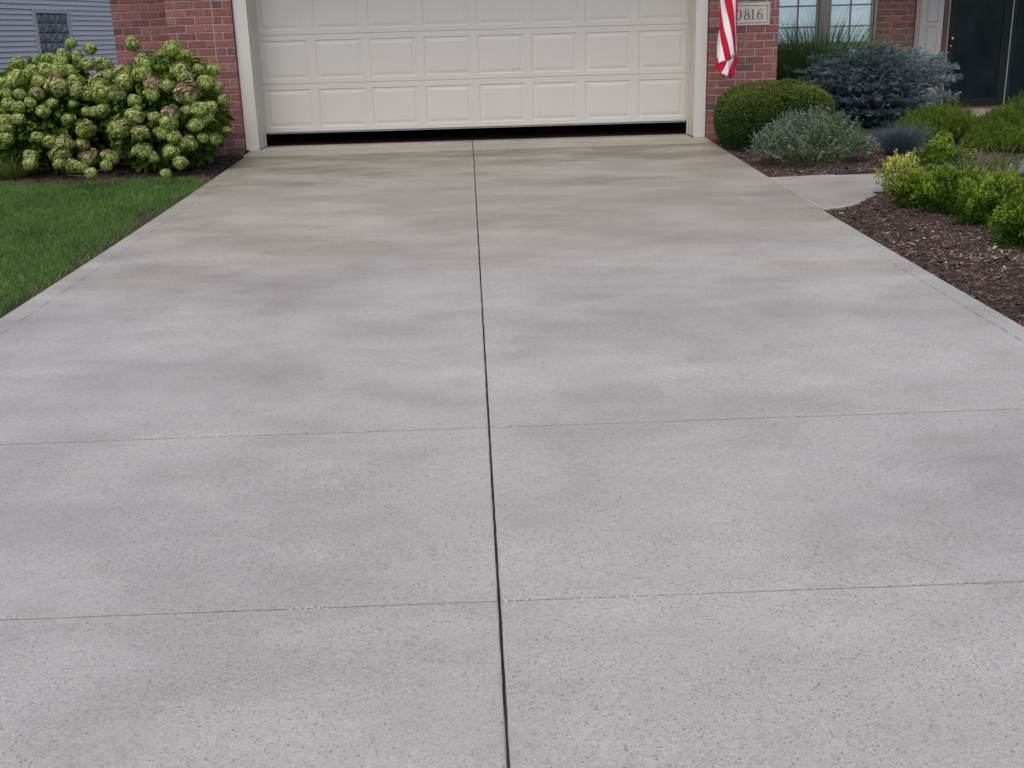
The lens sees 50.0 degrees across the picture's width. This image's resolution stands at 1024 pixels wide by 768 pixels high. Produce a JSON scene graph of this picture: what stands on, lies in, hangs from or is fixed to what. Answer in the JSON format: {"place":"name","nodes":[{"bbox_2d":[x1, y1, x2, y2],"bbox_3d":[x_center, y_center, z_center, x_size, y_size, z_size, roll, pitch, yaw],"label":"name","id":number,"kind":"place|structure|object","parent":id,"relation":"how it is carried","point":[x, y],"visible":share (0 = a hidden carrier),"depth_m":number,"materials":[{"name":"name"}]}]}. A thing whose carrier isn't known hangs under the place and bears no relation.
{"place":"outdoors","nodes":[
{"label":"outdoors","id":0,"kind":"place"},
{"bbox_2d":[0,174,214,317],"bbox_3d":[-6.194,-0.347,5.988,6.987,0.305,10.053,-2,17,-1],"label":"lawn grass","id":1,"kind":"structure","parent":0,"point":[88,229],"depth_m":8.74,"materials":[{"name":"green plant"}]},
{"bbox_2d":[0,153,246,189],"bbox_3d":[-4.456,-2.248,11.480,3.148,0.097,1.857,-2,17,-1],"label":"bark mulch","id":2,"kind":"object","parent":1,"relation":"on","point":[215,167],"visible":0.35,"depth_m":11.10,"materials":[{"name":"brown wood"}]},
{"bbox_2d":[0,148,50,179],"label":"daylily clump","id":3,"kind":"object","parent":2,"relation":"on","point":[8,171],"visible":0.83,"depth_m":10.91,"materials":[{"name":"green plant"}]},
{"bbox_2d":[0,37,114,179],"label":"hydrangea","id":4,"kind":"object","parent":2,"relation":"on","point":[45,89],"visible":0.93,"depth_m":10.77,"materials":[{"name":"green plant"}]},
{"bbox_2d":[83,36,234,177],"bbox_3d":[-3.531,-2.640,10.565,1.493,1.362,2.954,-2,17,-1],"label":"hydrangea","id":5,"kind":"object","parent":2,"relation":"on","point":[156,117],"visible":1,"depth_m":10.66,"materials":[{"name":"green plant"}]},
{"bbox_2d":[261,134,690,149],"bbox_3d":[-0.397,-2.719,12.556,4.860,0.100,0.388,-2,17,-1],"label":"garage threshold","id":6,"kind":"object","parent":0,"point":[475,142],"visible":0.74,"depth_m":12.51,"materials":[{"name":"concrete"}]},
{"bbox_2d":[247,123,705,152],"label":"garage floor","id":7,"kind":"structure","parent":0,"point":[462,134],"depth_m":13.64,"materials":[{"name":"concrete"}]},
{"bbox_2d":[243,137,711,157],"bbox_3d":[-0.368,-2.584,12.176,5.120,0.124,0.411,-2,17,-1],"label":"apron strip","id":8,"kind":"object","parent":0,"point":[473,147],"visible":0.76,"depth_m":12.14,"materials":[{"name":"concrete"}]},
{"bbox_2d":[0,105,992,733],"bbox_3d":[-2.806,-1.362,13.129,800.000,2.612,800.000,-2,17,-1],"label":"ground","id":9,"kind":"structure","parent":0,"point":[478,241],"depth_m":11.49,"materials":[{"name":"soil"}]},
{"bbox_2d":[0,0,117,108],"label":"neighbouring house","id":10,"kind":"structure","parent":9,"relation":"on","point":[28,28],"depth_m":22.95,"materials":[{"name":"plastic"}]},
{"bbox_2d":[31,8,76,63],"bbox_3d":[-9.584,-7.247,23.014,0.050,1.160,1.240,3,18,13],"label":"window","id":11,"kind":"structure","parent":10,"relation":"in","point":[55,14],"depth_m":22.92,"materials":[{"name":"glass"}]},
{"bbox_2d":[110,0,1023,164],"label":"brick house","id":12,"kind":"structure","parent":9,"relation":"on","point":[304,66],"depth_m":12.46,"materials":[{"name":"brick"}]},
{"bbox_2d":[254,0,688,133],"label":"garage door","id":13,"kind":"structure","parent":12,"relation":"in","point":[433,55],"depth_m":12.48,"materials":[{"name":"metal"}]},
{"bbox_2d":[715,0,737,77],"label":"flag","id":14,"kind":"object","parent":12,"relation":"attached to","point":[726,44],"visible":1,"depth_m":11.57,"materials":[{"name":"red fabric"}]},
{"bbox_2d":[737,3,769,25],"bbox_3d":[2.599,-4.029,11.973,0.416,0.230,0.026,-2,17,-1],"label":"address plaque","id":15,"kind":"object","parent":12,"relation":"attached to","point":[749,14],"visible":0.91,"depth_m":11.96,"materials":[{"name":"stone"}]},
{"bbox_2d":[778,0,815,43],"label":"window blind","id":16,"kind":"object","parent":12,"relation":"attached to","point":[786,13],"depth_m":14.53,"materials":[{"name":"white plastic"}]},
{"bbox_2d":[777,0,877,48],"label":"window","id":17,"kind":"structure","parent":12,"relation":"in","point":[821,6],"depth_m":14.45,"materials":[{"name":"glass"}]},
{"bbox_2d":[830,0,870,40],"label":"window blind","id":18,"kind":"object","parent":12,"relation":"attached to","point":[861,10],"depth_m":14.55,"materials":[{"name":"white"}]},
{"bbox_2d":[942,0,1014,105],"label":"front door","id":19,"kind":"structure","parent":12,"relation":"in","point":[980,31],"depth_m":14.65,"materials":[{"name":"black paint"}]},
{"bbox_2d":[0,143,1023,767],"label":"driveway","id":20,"kind":"structure","parent":0,"point":[778,425],"depth_m":3.60,"materials":[{"name":"concrete"}]},
{"bbox_2d":[473,151,509,767],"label":"driveway joint","id":21,"kind":"object","parent":20,"relation":"on","point":[502,664],"visible":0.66,"depth_m":3.13,"materials":[{"name":"black"}]},
{"bbox_2d":[283,264,701,610],"bbox_3d":[-0.791,-0.042,4.737,1.035,0.087,4.561,-8,19,-19],"label":"joint grit","id":22,"kind":"object","parent":20,"relation":"on","point":[581,598],"visible":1,"depth_m":2.87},
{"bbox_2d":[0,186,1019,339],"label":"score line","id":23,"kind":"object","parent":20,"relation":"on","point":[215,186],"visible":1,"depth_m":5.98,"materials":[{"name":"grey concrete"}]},
{"bbox_2d":[775,0,924,121],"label":"ornamental grass","id":24,"kind":"object","parent":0,"point":[848,40],"depth_m":13.15,"materials":[{"name":"green plant"}]},
{"bbox_2d":[710,117,1023,326],"bbox_3d":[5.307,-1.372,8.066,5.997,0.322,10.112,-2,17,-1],"label":"bark mulch","id":25,"kind":"object","parent":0,"point":[866,161],"visible":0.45,"depth_m":7.34,"materials":[{"name":"brown wood"}]},
{"bbox_2d":[712,79,837,145],"bbox_3d":[2.772,-2.876,11.651,1.279,0.712,1.146,-2,17,-1],"label":"boxwood shrub","id":26,"kind":"object","parent":25,"relation":"on","point":[735,107],"visible":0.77,"depth_m":11.28,"materials":[{"name":"green plant"}]},
{"bbox_2d":[743,104,880,166],"bbox_3d":[2.820,-2.337,10.318,1.278,0.577,1.071,-2,17,-1],"label":"catmint plant","id":27,"kind":"object","parent":25,"relation":"on","point":[813,123],"visible":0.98,"depth_m":10.23,"materials":[{"name":"green plant"}]},
{"bbox_2d":[783,39,962,126],"bbox_3d":[4.275,-3.535,13.025,2.139,1.068,1.800,-2,17,-1],"label":"blue spruce","id":28,"kind":"object","parent":25,"relation":"on","point":[876,97],"visible":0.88,"depth_m":12.68,"materials":[{"name":"blue plant"}]},
{"bbox_2d":[873,147,920,194],"bbox_3d":[3.079,-1.683,8.704,0.382,0.372,0.383,-6,18,-13],"label":"variegated shrub","id":29,"kind":"object","parent":25,"relation":"on","point":[897,162],"visible":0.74,"depth_m":8.65,"materials":[{"name":"yellow plant"}]},
{"bbox_2d":[867,119,933,156],"bbox_3d":[3.723,-2.353,10.535,0.724,0.393,0.714,-2,17,-1],"label":"blue fescue","id":30,"kind":"object","parent":25,"relation":"on","point":[901,141],"visible":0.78,"depth_m":10.46,"materials":[{"name":"blue plant"}]},
{"bbox_2d":[885,160,938,209],"bbox_3d":[3.002,-1.479,8.170,0.371,0.360,0.434,-16,22,-38],"label":"shrub","id":31,"kind":"object","parent":25,"relation":"on","point":[905,190],"visible":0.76,"depth_m":8.14,"materials":[{"name":"green plant"}]},
{"bbox_2d":[898,128,979,173],"bbox_3d":[3.702,-2.017,9.550,0.674,0.410,0.565,3,18,16],"label":"shrub","id":32,"kind":"object","parent":25,"relation":"on","point":[927,156],"visible":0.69,"depth_m":9.43,"materials":[{"name":"green plant"}]},
{"bbox_2d":[893,97,985,142],"bbox_3d":[4.559,-2.785,11.583,1.047,0.483,0.924,-2,17,-1],"label":"threadleaf shrub","id":33,"kind":"object","parent":25,"relation":"on","point":[954,121],"visible":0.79,"depth_m":11.39,"materials":[{"name":"green plant"}]},
{"bbox_2d":[910,162,989,215],"bbox_3d":[3.148,-1.394,7.835,0.578,0.387,0.508,-2,17,-1],"label":"shrub","id":34,"kind":"object","parent":25,"relation":"on","point":[946,191],"visible":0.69,"depth_m":7.79,"materials":[{"name":"green plant"}]},
{"bbox_2d":[922,134,1023,178],"bbox_3d":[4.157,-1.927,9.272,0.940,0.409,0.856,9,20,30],"label":"wispy grass","id":35,"kind":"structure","parent":25,"relation":"on","point":[999,158],"depth_m":9.24,"materials":[{"name":"green plant"}]},
{"bbox_2d":[951,171,1023,228],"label":"shrub","id":36,"kind":"object","parent":25,"relation":"on","point":[988,194],"visible":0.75,"depth_m":7.34,"materials":[{"name":"green plant"}]},
{"bbox_2d":[959,117,1023,152],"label":"threadleaf shrub","id":37,"kind":"object","parent":25,"relation":"on","point":[979,137],"visible":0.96,"depth_m":10.64,"materials":[{"name":"green plant"}]},
{"bbox_2d":[973,89,1023,129],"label":"threadleaf shrub","id":38,"kind":"object","parent":25,"relation":"on","point":[1012,112],"visible":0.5,"depth_m":11.31,"materials":[{"name":"green plant"}]},
{"bbox_2d":[981,166,1023,210],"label":"shrub","id":39,"kind":"object","parent":25,"relation":"on","point":[1020,181],"visible":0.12,"depth_m":7.82,"materials":[{"name":"green plant"}]},
{"bbox_2d":[985,188,1023,250],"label":"shrub","id":40,"kind":"object","parent":25,"relation":"on","point":[1014,217],"visible":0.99,"depth_m":6.76,"materials":[{"name":"green plant"}]},
{"bbox_2d":[1003,160,1023,176],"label":"silver grass","id":41,"kind":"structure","parent":25,"relation":"on","point":[1019,168],"depth_m":8.84,"materials":[{"name":"plant"}]},
{"bbox_2d":[771,160,1023,210],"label":"walkway","id":42,"kind":"structure","parent":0,"point":[829,192],"depth_m":9.12,"materials":[{"name":"concrete"}]},
{"bbox_2d":[769,177,820,207],"bbox_3d":[2.300,-1.574,8.980,0.012,0.046,1.530,-2,17,-1],"label":"walkway joint","id":43,"kind":"object","parent":42,"relation":"on","point":[796,193],"visible":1,"depth_m":8.85,"materials":[{"name":"grey concrete"}]},
{"bbox_2d":[893,108,1004,117],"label":"porch floor","id":44,"kind":"structure","parent":0,"point":[980,110],"depth_m":14.34,"materials":[{"name":"concrete"}]}
]}

